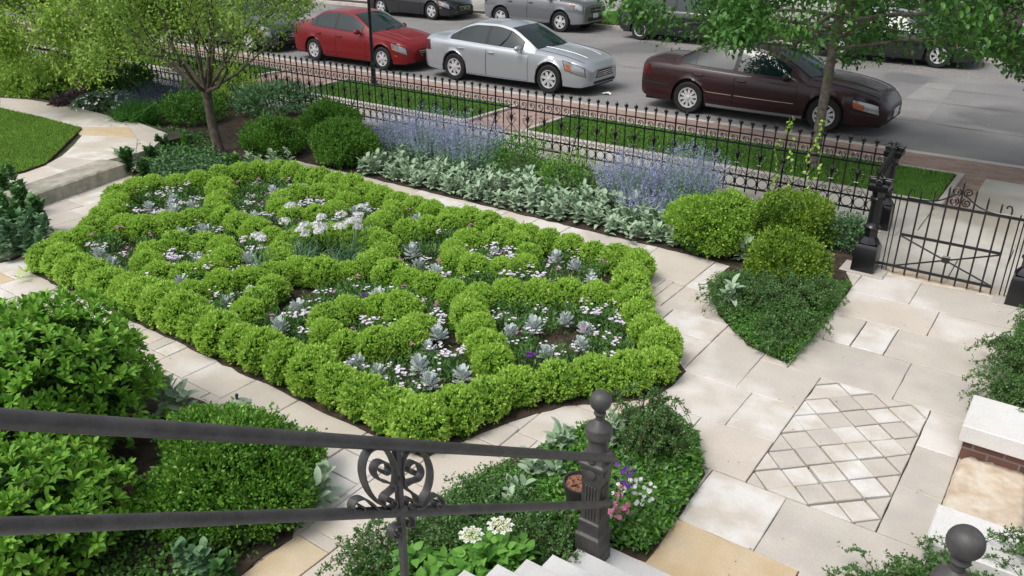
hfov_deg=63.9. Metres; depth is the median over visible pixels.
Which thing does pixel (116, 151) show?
lambs ear
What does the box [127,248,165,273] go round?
boxwood mound
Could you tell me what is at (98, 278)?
boxwood mound
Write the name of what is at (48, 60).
leafy shrub
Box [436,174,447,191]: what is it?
lambs ear
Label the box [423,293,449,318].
bedding flower
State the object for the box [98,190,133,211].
boxwood mound
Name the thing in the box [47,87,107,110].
heuchera
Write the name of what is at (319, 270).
boxwood mound
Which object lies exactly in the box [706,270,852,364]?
ground cover
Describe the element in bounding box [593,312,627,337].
bedding flower
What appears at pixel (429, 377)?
dusty miller
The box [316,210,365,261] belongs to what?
white flower clump
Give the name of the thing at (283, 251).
boxwood mound
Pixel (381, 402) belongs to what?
boxwood mound
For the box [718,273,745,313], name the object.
lambs ear
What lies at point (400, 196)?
boxwood mound
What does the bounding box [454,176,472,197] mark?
lambs ear
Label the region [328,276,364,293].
bedding flower
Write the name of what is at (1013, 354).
cotoneaster
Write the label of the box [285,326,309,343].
bedding flower
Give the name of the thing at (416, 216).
dusty miller
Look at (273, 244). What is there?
boxwood mound
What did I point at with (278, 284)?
boxwood mound
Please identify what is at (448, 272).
bedding flower
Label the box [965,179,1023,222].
concrete crossing
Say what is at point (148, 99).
salvia
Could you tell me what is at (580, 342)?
dusty miller
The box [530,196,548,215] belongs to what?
lambs ear
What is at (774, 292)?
cotoneaster
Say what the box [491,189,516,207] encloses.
lambs ear
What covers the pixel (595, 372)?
boxwood mound
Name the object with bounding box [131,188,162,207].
bedding flower
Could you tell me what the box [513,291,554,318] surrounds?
bedding flower
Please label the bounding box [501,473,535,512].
lambs ear
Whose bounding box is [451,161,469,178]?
lambs ear
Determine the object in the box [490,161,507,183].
lambs ear
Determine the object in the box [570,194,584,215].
lambs ear
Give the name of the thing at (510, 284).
boxwood mound
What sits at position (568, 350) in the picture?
bedding flower
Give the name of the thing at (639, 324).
boxwood mound
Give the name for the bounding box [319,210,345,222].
bedding flower
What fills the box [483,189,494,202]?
lambs ear
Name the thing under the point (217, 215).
boxwood mound
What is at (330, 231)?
boxwood mound
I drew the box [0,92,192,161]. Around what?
terrace soil
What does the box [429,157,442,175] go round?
lambs ear
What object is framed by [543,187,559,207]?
lambs ear
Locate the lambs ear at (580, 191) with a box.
[569,185,594,200]
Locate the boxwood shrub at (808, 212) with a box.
[754,185,841,248]
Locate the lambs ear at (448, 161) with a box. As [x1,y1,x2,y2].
[446,159,455,172]
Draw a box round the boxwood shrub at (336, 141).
[306,112,381,169]
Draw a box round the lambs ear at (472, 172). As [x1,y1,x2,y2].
[468,167,483,184]
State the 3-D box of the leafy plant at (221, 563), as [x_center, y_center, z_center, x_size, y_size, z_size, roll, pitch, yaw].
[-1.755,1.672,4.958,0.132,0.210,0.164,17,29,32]
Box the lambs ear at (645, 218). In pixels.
[640,209,667,231]
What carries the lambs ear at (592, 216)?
on the back bed soil at (227, 128)
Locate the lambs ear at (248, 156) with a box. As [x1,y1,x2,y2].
[244,151,261,161]
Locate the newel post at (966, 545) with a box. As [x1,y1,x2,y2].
[930,524,986,575]
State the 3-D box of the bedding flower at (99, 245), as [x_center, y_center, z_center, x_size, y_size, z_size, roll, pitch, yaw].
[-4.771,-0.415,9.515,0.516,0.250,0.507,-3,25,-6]
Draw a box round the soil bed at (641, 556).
[348,441,704,575]
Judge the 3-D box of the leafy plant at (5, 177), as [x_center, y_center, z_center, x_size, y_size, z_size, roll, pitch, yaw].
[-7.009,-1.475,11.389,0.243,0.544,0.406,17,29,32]
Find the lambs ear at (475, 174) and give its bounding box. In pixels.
[471,170,488,190]
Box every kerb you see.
[20,20,1023,168]
[291,0,1018,64]
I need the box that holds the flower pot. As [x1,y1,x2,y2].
[562,470,581,513]
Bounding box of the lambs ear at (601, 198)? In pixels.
[593,188,612,214]
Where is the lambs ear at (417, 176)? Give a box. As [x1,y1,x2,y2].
[409,169,425,185]
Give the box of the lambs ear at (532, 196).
[524,185,542,213]
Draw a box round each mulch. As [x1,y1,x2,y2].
[66,398,286,575]
[73,194,679,440]
[93,87,850,344]
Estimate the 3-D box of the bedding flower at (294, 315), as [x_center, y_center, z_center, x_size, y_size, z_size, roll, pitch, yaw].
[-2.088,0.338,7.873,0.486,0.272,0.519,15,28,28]
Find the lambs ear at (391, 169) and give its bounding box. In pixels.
[385,163,403,180]
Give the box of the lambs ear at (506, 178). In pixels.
[493,170,514,191]
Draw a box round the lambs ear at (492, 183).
[477,173,503,194]
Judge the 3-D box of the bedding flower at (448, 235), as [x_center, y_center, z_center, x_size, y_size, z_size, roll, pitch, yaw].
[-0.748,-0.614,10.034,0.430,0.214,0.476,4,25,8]
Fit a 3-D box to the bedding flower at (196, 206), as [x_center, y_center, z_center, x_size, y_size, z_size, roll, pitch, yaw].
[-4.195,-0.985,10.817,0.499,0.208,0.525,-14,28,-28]
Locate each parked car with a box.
[177,0,300,50]
[294,7,430,69]
[370,0,472,19]
[426,18,615,92]
[484,0,605,31]
[619,0,760,41]
[642,40,901,131]
[810,7,984,67]
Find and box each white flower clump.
[240,231,297,266]
[278,202,335,257]
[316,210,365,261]
[344,203,386,251]
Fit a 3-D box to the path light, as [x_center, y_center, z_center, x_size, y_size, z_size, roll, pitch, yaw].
[-2.044,0.990,6.184,0.190,0.460,0.190,17,29,32]
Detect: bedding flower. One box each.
[82,239,123,259]
[82,240,102,254]
[85,233,126,250]
[93,226,131,252]
[103,249,132,267]
[120,246,135,261]
[124,232,158,249]
[126,201,144,214]
[126,207,155,214]
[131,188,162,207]
[136,190,166,209]
[150,191,186,208]
[151,186,174,198]
[159,185,195,199]
[160,201,186,211]
[165,200,186,212]
[166,248,195,261]
[167,253,196,264]
[171,182,196,196]
[177,193,203,206]
[177,253,195,262]
[179,202,200,211]
[180,219,198,234]
[183,196,203,208]
[188,185,205,201]
[190,261,213,281]
[191,221,217,234]
[192,225,234,235]
[206,286,242,307]
[207,295,227,310]
[213,288,244,300]
[217,293,242,310]
[225,192,251,209]
[229,263,249,270]
[233,200,261,211]
[236,181,252,197]
[238,236,266,251]
[239,177,278,193]
[239,192,265,205]
[239,244,264,263]
[242,181,265,195]
[244,178,273,198]
[244,201,263,212]
[247,201,266,215]
[247,312,295,331]
[256,239,271,259]
[256,304,302,335]
[257,210,280,226]
[257,212,272,224]
[264,174,287,187]
[264,216,284,228]
[271,307,308,338]
[279,219,300,228]
[281,221,297,230]
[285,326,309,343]
[286,300,328,327]
[296,294,320,312]
[299,288,338,307]
[305,281,346,302]
[312,235,338,254]
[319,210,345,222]
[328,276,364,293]
[332,280,368,296]
[343,358,388,379]
[345,274,376,294]
[345,291,371,298]
[345,321,364,332]
[350,281,390,297]
[354,315,383,330]
[358,207,378,222]
[360,316,390,330]
[371,281,400,293]
[373,365,418,388]
[380,354,411,376]
[385,373,433,394]
[388,284,420,298]
[398,243,414,260]
[398,343,438,372]
[398,382,431,394]
[401,236,435,261]
[404,241,440,261]
[407,258,431,271]
[407,342,456,378]
[413,348,470,389]
[417,294,437,314]
[420,256,440,271]
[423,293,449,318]
[425,225,453,245]
[425,307,449,337]
[429,316,454,348]
[433,260,455,275]
[433,345,469,375]
[434,230,457,242]
[440,270,459,277]
[441,271,473,284]
[457,275,488,285]
[461,264,507,284]
[465,244,490,259]
[475,243,501,258]
[482,267,521,284]
[483,242,514,257]
[487,247,515,260]
[487,309,512,332]
[488,290,525,321]
[489,252,514,259]
[492,308,521,331]
[498,329,527,350]
[499,309,551,339]
[502,247,515,257]
[503,331,537,358]
[506,323,551,355]
[506,336,529,363]
[508,337,540,370]
[509,272,531,283]
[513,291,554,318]
[516,262,541,281]
[520,271,531,281]
[524,303,564,328]
[526,339,571,360]
[526,345,576,367]
[529,306,575,336]
[531,271,554,282]
[539,256,552,277]
[539,260,574,278]
[546,267,575,280]
[548,298,591,325]
[550,274,587,283]
[553,249,584,273]
[554,339,590,362]
[560,304,605,338]
[562,297,588,317]
[568,265,604,281]
[569,259,611,282]
[571,327,610,354]
[572,302,622,333]
[574,345,628,357]
[578,324,624,352]
[580,255,604,272]
[588,331,640,356]
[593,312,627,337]
[596,300,620,324]
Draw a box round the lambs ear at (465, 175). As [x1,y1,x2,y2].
[452,164,468,190]
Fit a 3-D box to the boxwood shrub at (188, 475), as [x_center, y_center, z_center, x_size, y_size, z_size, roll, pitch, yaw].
[-1.888,1.209,5.570,1.264,0.773,1.257,2,25,4]
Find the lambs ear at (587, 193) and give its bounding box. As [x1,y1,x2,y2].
[579,187,595,207]
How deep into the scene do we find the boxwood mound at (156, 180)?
11.61 m
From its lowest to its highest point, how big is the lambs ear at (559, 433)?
0.346 m
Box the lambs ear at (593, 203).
[587,199,604,220]
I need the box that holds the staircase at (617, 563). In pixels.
[458,547,670,575]
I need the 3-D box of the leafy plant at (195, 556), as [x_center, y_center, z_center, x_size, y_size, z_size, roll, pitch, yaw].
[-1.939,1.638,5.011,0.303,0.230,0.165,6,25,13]
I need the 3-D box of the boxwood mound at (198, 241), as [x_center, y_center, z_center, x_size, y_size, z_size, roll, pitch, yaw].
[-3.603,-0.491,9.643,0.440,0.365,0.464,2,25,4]
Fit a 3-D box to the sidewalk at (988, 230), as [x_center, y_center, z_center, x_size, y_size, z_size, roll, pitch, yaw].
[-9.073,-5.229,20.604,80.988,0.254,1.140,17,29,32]
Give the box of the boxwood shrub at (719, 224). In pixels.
[661,186,759,258]
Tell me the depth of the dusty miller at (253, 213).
10.52 m
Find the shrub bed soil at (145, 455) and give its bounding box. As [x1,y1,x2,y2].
[1,307,296,575]
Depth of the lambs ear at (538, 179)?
11.78 m
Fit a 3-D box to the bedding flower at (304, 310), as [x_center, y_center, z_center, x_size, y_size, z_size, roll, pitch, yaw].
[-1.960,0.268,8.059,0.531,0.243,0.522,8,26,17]
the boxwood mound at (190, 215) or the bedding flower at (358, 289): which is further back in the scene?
the boxwood mound at (190, 215)
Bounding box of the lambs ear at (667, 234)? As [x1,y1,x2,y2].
[660,224,677,246]
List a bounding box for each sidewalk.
[4,45,1023,250]
[357,0,1023,35]
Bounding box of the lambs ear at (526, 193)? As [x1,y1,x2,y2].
[521,185,534,203]
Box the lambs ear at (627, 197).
[620,190,643,207]
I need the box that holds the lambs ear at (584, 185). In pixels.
[576,178,592,196]
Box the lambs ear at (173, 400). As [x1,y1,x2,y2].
[149,373,198,416]
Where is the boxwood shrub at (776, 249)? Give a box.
[741,224,834,287]
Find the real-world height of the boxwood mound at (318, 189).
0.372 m
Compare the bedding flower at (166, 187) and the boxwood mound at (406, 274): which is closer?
the boxwood mound at (406, 274)
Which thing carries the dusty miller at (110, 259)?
on the knot bed soil at (522, 413)
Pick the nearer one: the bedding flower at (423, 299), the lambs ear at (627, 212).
the bedding flower at (423, 299)
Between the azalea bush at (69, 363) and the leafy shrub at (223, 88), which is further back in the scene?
the leafy shrub at (223, 88)
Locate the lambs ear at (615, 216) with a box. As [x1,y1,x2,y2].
[604,213,618,231]
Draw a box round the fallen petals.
[617,43,1016,139]
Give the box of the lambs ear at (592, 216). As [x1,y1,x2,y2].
[577,202,604,228]
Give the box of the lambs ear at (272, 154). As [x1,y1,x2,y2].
[265,146,295,161]
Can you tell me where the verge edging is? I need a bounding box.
[19,27,964,207]
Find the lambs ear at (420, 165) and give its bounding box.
[413,158,434,177]
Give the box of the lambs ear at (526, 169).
[513,164,537,179]
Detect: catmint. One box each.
[361,103,430,158]
[387,100,473,164]
[425,109,507,175]
[588,144,670,204]
[614,184,677,223]
[639,136,742,203]
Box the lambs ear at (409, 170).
[401,164,415,182]
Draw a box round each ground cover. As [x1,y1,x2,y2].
[51,498,273,575]
[135,143,252,178]
[138,124,213,159]
[332,445,581,575]
[499,409,707,554]
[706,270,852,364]
[995,313,1023,401]
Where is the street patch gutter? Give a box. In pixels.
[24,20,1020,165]
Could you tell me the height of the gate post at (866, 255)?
1.180 m
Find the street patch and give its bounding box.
[898,82,955,119]
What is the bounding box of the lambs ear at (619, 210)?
[615,196,626,218]
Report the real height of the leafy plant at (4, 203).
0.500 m
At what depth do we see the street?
19.65 m
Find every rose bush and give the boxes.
[478,131,557,181]
[534,146,602,199]
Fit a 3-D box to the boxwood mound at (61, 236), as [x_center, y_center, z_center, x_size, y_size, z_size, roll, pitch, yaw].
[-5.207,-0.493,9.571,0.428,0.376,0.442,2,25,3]
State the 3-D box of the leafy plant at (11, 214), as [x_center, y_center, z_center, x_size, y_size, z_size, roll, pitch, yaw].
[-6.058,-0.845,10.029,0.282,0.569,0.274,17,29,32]
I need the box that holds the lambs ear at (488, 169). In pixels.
[484,163,493,174]
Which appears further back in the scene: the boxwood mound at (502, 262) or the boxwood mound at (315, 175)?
the boxwood mound at (315, 175)
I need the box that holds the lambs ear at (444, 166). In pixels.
[439,157,449,174]
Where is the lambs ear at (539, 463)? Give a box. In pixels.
[518,445,566,478]
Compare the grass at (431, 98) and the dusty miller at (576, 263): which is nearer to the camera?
the dusty miller at (576, 263)
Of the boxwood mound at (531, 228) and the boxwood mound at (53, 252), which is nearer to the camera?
the boxwood mound at (53, 252)
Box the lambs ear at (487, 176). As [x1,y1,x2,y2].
[481,170,500,186]
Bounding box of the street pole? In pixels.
[367,0,377,84]
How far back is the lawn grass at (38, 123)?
13.93 m
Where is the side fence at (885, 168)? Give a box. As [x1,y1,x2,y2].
[876,148,895,220]
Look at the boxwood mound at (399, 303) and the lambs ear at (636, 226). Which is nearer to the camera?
the boxwood mound at (399, 303)
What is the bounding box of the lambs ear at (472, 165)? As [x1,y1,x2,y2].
[458,155,479,173]
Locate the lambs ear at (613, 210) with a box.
[601,204,626,222]
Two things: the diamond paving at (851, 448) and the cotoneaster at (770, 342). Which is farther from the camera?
the cotoneaster at (770, 342)
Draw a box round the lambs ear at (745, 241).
[730,232,754,260]
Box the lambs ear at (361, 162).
[356,156,368,174]
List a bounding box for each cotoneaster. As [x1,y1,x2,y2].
[315,517,451,575]
[406,468,552,570]
[471,495,572,564]
[510,499,584,565]
[608,380,697,469]
[691,286,764,318]
[698,267,781,308]
[726,268,841,322]
[748,314,803,353]
[751,295,833,346]
[773,266,849,308]
[821,541,917,575]
[875,531,998,575]
[957,356,1023,411]
[964,327,1023,381]
[982,522,1023,575]
[1005,304,1023,339]
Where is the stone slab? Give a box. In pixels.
[942,457,1023,531]
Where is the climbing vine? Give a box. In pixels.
[766,116,825,193]
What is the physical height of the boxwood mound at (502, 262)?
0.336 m
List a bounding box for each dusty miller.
[91,246,108,258]
[105,255,122,267]
[142,200,157,212]
[166,197,176,207]
[168,193,178,203]
[168,203,180,212]
[168,253,182,263]
[174,273,187,283]
[186,199,198,208]
[191,251,203,259]
[196,223,212,231]
[219,294,233,309]
[240,249,255,264]
[250,210,258,216]
[267,184,278,193]
[270,314,289,331]
[288,298,307,314]
[346,352,365,369]
[349,205,360,215]
[360,202,371,212]
[370,286,384,293]
[370,362,387,376]
[404,242,421,258]
[409,353,430,374]
[410,212,419,219]
[411,257,425,269]
[420,370,440,389]
[421,338,437,354]
[427,323,448,342]
[428,263,446,274]
[452,363,472,384]
[488,245,498,257]
[501,322,517,339]
[523,314,543,333]
[536,344,555,358]
[548,249,563,262]
[557,311,574,326]
[567,257,581,270]
[572,335,590,352]
[577,321,592,335]
[584,271,597,281]
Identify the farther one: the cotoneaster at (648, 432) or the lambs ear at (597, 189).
the lambs ear at (597, 189)
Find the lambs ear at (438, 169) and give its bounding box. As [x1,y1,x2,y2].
[421,160,443,184]
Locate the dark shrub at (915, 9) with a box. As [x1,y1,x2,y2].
[896,0,969,12]
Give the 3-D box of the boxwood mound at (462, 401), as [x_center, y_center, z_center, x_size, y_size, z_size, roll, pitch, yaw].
[-0.444,0.955,6.449,0.491,0.437,0.467,-10,26,-20]
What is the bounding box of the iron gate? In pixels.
[878,181,1023,295]
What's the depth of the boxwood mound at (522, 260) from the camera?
9.04 m
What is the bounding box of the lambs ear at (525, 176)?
[506,168,534,193]
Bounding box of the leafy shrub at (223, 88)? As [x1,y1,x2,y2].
[179,62,263,107]
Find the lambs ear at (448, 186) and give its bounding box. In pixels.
[439,172,464,195]
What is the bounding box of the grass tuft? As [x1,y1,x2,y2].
[101,94,167,126]
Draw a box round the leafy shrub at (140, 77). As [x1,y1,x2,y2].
[86,56,164,95]
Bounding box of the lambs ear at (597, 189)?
[592,182,603,201]
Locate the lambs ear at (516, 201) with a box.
[509,188,523,210]
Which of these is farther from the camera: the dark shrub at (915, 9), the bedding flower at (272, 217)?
the dark shrub at (915, 9)
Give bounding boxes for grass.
[0,107,81,173]
[53,43,282,76]
[305,79,512,118]
[531,114,955,199]
[600,10,1023,57]
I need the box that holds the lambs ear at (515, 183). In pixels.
[508,177,522,198]
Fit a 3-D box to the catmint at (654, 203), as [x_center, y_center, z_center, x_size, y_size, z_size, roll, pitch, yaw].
[1.797,-1.113,10.904,0.930,0.564,0.744,17,29,32]
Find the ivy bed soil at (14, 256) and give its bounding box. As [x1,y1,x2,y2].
[0,212,48,262]
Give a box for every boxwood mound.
[23,238,63,274]
[38,241,82,279]
[48,230,84,248]
[51,251,97,288]
[70,224,101,250]
[72,257,115,288]
[76,214,107,238]
[84,264,126,305]
[87,205,117,220]
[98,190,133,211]
[98,198,131,213]
[99,182,137,203]
[103,212,133,241]
[104,271,141,309]
[114,275,162,320]
[123,176,152,201]
[124,212,158,243]
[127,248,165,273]
[134,238,170,257]
[134,279,184,328]
[138,258,172,280]
[141,173,164,196]
[151,288,213,336]
[154,208,184,237]
[159,229,190,259]
[163,173,188,195]
[166,260,202,280]
[171,304,214,344]
[178,207,208,231]
[179,278,207,297]
[185,169,210,193]
[186,231,215,258]
[191,307,242,356]
[194,253,229,280]
[198,201,224,217]
[201,265,238,301]
[203,194,232,205]
[204,176,239,202]
[204,233,238,253]
[205,188,234,206]
[206,164,233,178]
[207,204,238,233]
[210,243,247,268]
[211,174,238,190]
[216,321,255,365]
[221,211,251,240]
[228,295,267,326]
[230,161,259,187]
[232,264,263,294]
[235,325,284,374]
[237,214,273,245]
[242,285,278,315]
[250,158,267,181]
[255,225,283,246]
[255,273,293,305]
[257,259,288,280]
[260,336,305,386]
[262,239,294,258]
[264,196,291,220]
[265,158,287,183]
[266,187,296,201]
[266,245,295,262]
[270,229,304,254]
[275,202,304,225]
[277,159,302,184]
[279,255,308,288]
[281,342,339,399]
[286,182,310,203]
[289,220,323,248]
[293,166,312,183]
[299,253,340,289]
[300,203,328,221]
[304,165,331,185]
[305,301,350,332]
[306,315,346,345]
[307,181,330,202]
[312,361,361,410]
[318,220,338,249]
[321,170,344,184]
[322,182,352,202]
[324,198,351,221]
[325,327,358,363]
[332,371,389,423]
[333,190,362,216]
[334,259,365,287]
[334,292,365,327]
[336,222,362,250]
[338,171,364,188]
[351,180,377,202]
[353,323,398,365]
[354,247,387,282]
[357,225,383,251]
[360,214,387,230]
[361,291,386,323]
[361,383,411,436]
[363,183,394,211]
[367,228,401,252]
[369,209,395,233]
[369,239,400,258]
[369,257,408,289]
[377,203,403,220]
[381,287,426,323]
[382,189,409,202]
[382,198,406,215]
[385,391,452,452]
[388,315,429,363]
[389,264,421,291]
[391,216,426,244]
[402,194,425,216]
[402,311,437,341]
[412,269,443,300]
[415,198,445,216]
[417,214,444,241]
[432,379,485,439]
[434,276,466,309]
[436,205,459,215]
[436,212,457,235]
[436,244,467,275]
[437,237,469,257]
[448,296,490,333]
[450,289,490,310]
[452,225,485,252]
[453,204,480,228]
[454,311,498,345]
[456,251,490,282]
[461,327,509,363]
[464,281,496,310]
[469,341,516,378]
[469,373,513,423]
[473,209,502,230]
[481,223,511,252]
[485,255,516,284]
[492,275,525,311]
[496,363,544,409]
[497,217,518,232]
[502,228,533,253]
[511,252,540,275]
[513,221,539,242]
[515,242,543,263]
[521,276,559,312]
[534,227,561,258]
[534,355,581,404]
[551,274,583,313]
[552,232,584,263]
[570,351,618,401]
[577,239,604,267]
[578,278,615,311]
[597,242,630,274]
[608,267,652,291]
[609,345,656,396]
[611,259,650,281]
[611,281,656,315]
[617,247,657,278]
[618,295,657,330]
[625,312,669,346]
[637,324,684,366]
[641,344,681,387]
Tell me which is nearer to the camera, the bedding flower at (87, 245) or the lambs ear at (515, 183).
the bedding flower at (87, 245)
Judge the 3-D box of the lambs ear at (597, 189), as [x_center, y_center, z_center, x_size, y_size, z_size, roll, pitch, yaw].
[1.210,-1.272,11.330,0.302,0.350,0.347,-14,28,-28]
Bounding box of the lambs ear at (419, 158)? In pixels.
[411,155,422,172]
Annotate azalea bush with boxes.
[0,285,170,472]
[0,430,143,575]
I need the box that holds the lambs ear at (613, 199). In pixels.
[597,190,621,213]
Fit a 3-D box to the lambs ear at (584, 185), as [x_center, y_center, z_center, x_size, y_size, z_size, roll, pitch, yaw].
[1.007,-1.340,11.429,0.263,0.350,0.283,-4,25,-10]
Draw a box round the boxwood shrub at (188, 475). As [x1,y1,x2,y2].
[127,396,327,554]
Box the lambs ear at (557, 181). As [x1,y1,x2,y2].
[549,178,559,198]
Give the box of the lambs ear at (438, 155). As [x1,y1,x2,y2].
[433,150,444,162]
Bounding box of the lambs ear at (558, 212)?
[545,195,568,220]
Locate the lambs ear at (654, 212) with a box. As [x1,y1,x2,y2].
[647,205,663,225]
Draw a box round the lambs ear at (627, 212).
[619,205,636,225]
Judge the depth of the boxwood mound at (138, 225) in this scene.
10.00 m
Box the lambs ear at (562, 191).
[558,186,578,199]
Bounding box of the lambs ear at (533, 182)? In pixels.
[521,176,541,199]
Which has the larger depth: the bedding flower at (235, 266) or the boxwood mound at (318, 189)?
the boxwood mound at (318, 189)
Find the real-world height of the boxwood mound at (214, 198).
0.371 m
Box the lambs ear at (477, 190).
[464,180,484,199]
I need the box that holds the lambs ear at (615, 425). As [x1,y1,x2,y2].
[607,407,630,447]
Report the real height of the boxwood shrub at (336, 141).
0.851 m
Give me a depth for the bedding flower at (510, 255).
9.23 m
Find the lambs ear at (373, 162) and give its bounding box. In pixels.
[361,152,382,175]
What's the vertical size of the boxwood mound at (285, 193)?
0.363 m
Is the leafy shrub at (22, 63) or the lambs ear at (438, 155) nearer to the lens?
the lambs ear at (438, 155)
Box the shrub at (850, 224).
[826,205,866,252]
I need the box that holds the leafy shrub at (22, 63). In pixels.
[0,47,48,81]
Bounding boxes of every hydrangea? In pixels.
[383,541,461,575]
[440,516,541,575]
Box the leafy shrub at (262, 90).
[224,76,329,117]
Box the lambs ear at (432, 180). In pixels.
[423,167,438,188]
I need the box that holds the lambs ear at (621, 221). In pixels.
[603,214,627,235]
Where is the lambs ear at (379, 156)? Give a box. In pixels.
[373,148,392,170]
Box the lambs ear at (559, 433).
[543,416,578,450]
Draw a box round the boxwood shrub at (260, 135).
[235,111,307,158]
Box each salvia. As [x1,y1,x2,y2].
[113,85,164,118]
[137,73,196,114]
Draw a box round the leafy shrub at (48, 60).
[28,48,120,86]
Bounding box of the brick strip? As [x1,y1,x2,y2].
[1,21,1023,184]
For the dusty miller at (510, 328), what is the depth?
7.68 m
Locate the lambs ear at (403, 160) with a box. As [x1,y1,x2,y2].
[397,157,418,174]
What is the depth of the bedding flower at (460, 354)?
7.29 m
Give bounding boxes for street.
[0,0,1023,165]
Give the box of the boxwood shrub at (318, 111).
[293,95,366,136]
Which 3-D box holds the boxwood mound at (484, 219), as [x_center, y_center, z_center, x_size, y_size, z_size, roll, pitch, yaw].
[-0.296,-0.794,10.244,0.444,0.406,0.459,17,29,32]
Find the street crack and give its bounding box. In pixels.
[612,54,1023,136]
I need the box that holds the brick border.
[942,176,985,211]
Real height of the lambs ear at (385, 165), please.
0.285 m
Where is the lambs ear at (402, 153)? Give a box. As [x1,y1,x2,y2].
[392,144,409,165]
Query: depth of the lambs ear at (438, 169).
12.23 m
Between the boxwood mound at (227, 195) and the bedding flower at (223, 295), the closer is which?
the bedding flower at (223, 295)
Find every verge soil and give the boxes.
[2,28,956,199]
[329,0,1002,58]
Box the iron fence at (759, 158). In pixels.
[4,16,893,214]
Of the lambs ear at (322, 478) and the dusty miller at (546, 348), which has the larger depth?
the dusty miller at (546, 348)
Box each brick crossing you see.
[237,71,341,87]
[466,106,566,132]
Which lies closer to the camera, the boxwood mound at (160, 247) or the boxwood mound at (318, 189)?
the boxwood mound at (160, 247)
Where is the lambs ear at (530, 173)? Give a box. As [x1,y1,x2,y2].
[520,170,535,189]
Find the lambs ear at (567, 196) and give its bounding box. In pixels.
[551,190,574,213]
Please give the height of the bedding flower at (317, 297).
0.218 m
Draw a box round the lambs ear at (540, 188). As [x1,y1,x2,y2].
[537,184,553,201]
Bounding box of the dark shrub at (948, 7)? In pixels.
[922,0,978,13]
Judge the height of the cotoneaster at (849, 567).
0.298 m
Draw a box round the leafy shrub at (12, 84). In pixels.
[0,59,96,99]
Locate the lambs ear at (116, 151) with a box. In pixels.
[110,145,135,162]
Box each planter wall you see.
[920,504,1023,575]
[957,395,1023,472]
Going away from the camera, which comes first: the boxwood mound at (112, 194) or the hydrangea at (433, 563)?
the hydrangea at (433, 563)
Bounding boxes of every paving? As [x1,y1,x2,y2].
[0,98,167,185]
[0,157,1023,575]
[747,378,929,531]
[877,228,1023,296]
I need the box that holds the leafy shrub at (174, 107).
[150,87,228,126]
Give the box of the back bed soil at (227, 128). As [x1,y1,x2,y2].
[23,82,858,363]
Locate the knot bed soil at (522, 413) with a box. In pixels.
[33,181,685,457]
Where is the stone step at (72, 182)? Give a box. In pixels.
[4,159,128,207]
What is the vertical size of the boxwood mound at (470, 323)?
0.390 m
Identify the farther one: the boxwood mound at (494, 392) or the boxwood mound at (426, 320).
the boxwood mound at (426, 320)
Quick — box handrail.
[0,389,616,575]
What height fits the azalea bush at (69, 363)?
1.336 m
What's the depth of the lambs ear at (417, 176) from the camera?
12.11 m
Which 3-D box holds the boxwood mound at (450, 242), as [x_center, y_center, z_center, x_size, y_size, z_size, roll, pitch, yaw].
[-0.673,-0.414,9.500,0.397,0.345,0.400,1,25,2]
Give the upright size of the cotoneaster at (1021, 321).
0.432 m
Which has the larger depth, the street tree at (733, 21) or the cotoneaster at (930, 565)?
the street tree at (733, 21)
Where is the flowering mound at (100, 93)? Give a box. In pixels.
[68,89,139,114]
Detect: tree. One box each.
[0,0,249,107]
[5,0,264,88]
[58,0,324,154]
[593,0,1023,168]
[985,0,1023,37]
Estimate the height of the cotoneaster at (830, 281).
0.334 m
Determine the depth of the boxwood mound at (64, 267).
8.79 m
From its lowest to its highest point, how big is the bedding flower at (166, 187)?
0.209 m
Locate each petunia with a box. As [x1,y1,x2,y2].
[608,484,635,519]
[611,477,665,512]
[613,462,640,491]
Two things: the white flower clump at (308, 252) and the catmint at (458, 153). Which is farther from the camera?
the catmint at (458, 153)
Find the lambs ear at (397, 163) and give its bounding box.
[393,157,400,171]
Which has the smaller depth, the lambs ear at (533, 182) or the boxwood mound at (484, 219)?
the boxwood mound at (484, 219)
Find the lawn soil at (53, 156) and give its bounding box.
[0,110,81,174]
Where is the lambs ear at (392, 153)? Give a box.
[388,150,398,164]
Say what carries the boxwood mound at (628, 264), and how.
on the knot bed soil at (522, 413)
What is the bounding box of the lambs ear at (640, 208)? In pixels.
[635,201,649,224]
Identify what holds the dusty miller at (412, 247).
on the knot bed soil at (522, 413)
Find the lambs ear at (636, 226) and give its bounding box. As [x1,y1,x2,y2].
[624,220,650,242]
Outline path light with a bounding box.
[229,393,250,408]
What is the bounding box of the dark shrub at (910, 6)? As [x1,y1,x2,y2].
[854,0,919,9]
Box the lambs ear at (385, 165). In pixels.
[380,160,390,177]
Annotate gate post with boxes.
[839,174,894,279]
[860,141,906,235]
[991,254,1023,310]
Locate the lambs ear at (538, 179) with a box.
[535,176,551,192]
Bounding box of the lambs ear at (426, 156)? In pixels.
[421,146,429,166]
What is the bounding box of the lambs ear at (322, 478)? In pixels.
[292,459,347,507]
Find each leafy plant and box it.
[0,162,19,190]
[0,186,21,221]
[0,206,8,244]
[0,216,25,259]
[5,196,22,238]
[7,177,28,213]
[11,263,31,278]
[13,216,45,253]
[14,206,52,241]
[23,191,54,231]
[117,146,135,172]
[134,156,151,177]
[141,142,156,156]
[154,133,170,145]
[170,536,214,575]
[180,129,189,145]
[206,547,237,575]
[223,151,239,164]
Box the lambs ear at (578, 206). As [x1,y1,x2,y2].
[569,201,598,224]
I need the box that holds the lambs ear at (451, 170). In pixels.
[447,166,457,185]
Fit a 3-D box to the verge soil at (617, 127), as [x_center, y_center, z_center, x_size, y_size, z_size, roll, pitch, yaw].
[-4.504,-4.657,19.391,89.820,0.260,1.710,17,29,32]
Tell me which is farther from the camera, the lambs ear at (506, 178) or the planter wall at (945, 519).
the lambs ear at (506, 178)
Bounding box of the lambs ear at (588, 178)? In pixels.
[569,169,594,187]
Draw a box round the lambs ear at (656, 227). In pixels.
[645,219,664,242]

